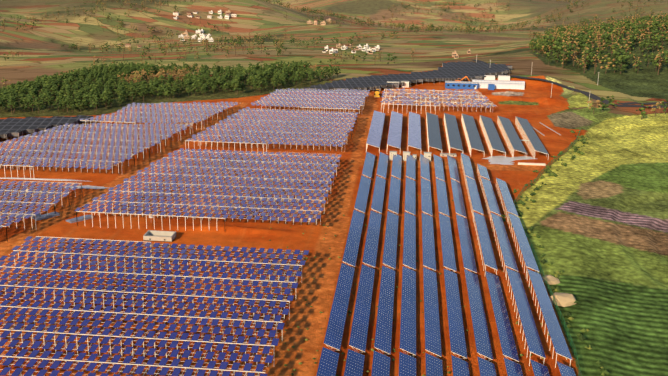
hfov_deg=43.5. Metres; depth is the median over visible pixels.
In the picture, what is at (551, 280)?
boulder
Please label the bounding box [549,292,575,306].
boulder
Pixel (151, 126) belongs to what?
solar panel arrays
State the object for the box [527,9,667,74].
hill trees
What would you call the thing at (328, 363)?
panel rows
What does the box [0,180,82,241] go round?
solar panel array
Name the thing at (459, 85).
blue prefab office
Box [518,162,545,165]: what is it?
white beam stack
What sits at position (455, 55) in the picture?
village houses
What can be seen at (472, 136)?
solar panel rows
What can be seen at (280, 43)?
valley trees
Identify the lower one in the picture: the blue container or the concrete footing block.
the concrete footing block
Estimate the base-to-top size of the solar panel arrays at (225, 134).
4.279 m
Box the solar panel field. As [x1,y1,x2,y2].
[303,61,511,92]
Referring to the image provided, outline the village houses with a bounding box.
[118,10,470,58]
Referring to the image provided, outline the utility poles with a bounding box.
[476,57,598,105]
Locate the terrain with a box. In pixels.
[0,0,667,375]
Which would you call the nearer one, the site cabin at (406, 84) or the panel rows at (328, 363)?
the panel rows at (328, 363)
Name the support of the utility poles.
on the terrain
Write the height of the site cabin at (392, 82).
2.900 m
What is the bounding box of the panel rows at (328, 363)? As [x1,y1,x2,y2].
[316,152,575,375]
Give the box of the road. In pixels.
[473,60,667,108]
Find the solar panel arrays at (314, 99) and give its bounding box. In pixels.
[251,88,369,116]
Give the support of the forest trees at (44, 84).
on the terrain
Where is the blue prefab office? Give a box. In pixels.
[445,81,477,88]
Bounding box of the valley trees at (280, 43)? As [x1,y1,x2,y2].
[0,0,661,87]
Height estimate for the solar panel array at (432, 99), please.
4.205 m
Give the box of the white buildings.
[471,79,524,89]
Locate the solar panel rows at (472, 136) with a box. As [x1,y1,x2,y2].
[366,110,548,158]
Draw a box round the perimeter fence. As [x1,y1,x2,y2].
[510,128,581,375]
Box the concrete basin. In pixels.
[143,230,175,241]
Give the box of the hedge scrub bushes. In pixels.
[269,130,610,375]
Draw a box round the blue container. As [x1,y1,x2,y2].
[488,84,494,89]
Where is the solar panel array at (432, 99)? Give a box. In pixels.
[381,88,496,112]
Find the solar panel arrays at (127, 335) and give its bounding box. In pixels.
[0,236,308,375]
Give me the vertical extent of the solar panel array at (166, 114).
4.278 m
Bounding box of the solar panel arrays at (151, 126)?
[0,123,192,177]
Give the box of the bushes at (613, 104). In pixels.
[587,95,667,119]
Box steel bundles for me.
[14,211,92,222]
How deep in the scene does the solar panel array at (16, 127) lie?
313.71 m
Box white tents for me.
[327,75,509,92]
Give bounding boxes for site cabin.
[387,81,398,87]
[401,81,408,87]
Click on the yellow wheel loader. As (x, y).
(377, 93)
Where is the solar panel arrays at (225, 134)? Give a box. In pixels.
[185,107,357,154]
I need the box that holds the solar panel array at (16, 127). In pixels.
[0,115,93,137]
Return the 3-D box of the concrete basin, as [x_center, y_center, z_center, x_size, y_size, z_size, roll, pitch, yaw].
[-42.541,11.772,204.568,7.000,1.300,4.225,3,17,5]
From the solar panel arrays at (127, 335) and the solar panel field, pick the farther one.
the solar panel field
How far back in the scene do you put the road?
405.94 m
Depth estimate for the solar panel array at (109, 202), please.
233.80 m
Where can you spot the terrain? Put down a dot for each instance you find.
(594, 216)
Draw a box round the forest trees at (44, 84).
[0,60,340,112]
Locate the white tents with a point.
(500, 77)
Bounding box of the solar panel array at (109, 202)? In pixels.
[75,148,340,230]
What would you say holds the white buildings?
on the terrain
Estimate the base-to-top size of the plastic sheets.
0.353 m
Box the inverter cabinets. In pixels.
[389,151,431,161]
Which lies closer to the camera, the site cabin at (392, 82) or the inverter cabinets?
the inverter cabinets
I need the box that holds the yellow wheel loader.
[374,89,379,97]
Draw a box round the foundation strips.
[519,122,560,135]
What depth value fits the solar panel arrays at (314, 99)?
364.08 m
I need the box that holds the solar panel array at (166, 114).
[80,102,237,132]
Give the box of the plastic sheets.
[0,139,536,188]
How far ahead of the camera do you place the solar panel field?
435.27 m
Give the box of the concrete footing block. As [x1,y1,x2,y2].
[440,153,456,156]

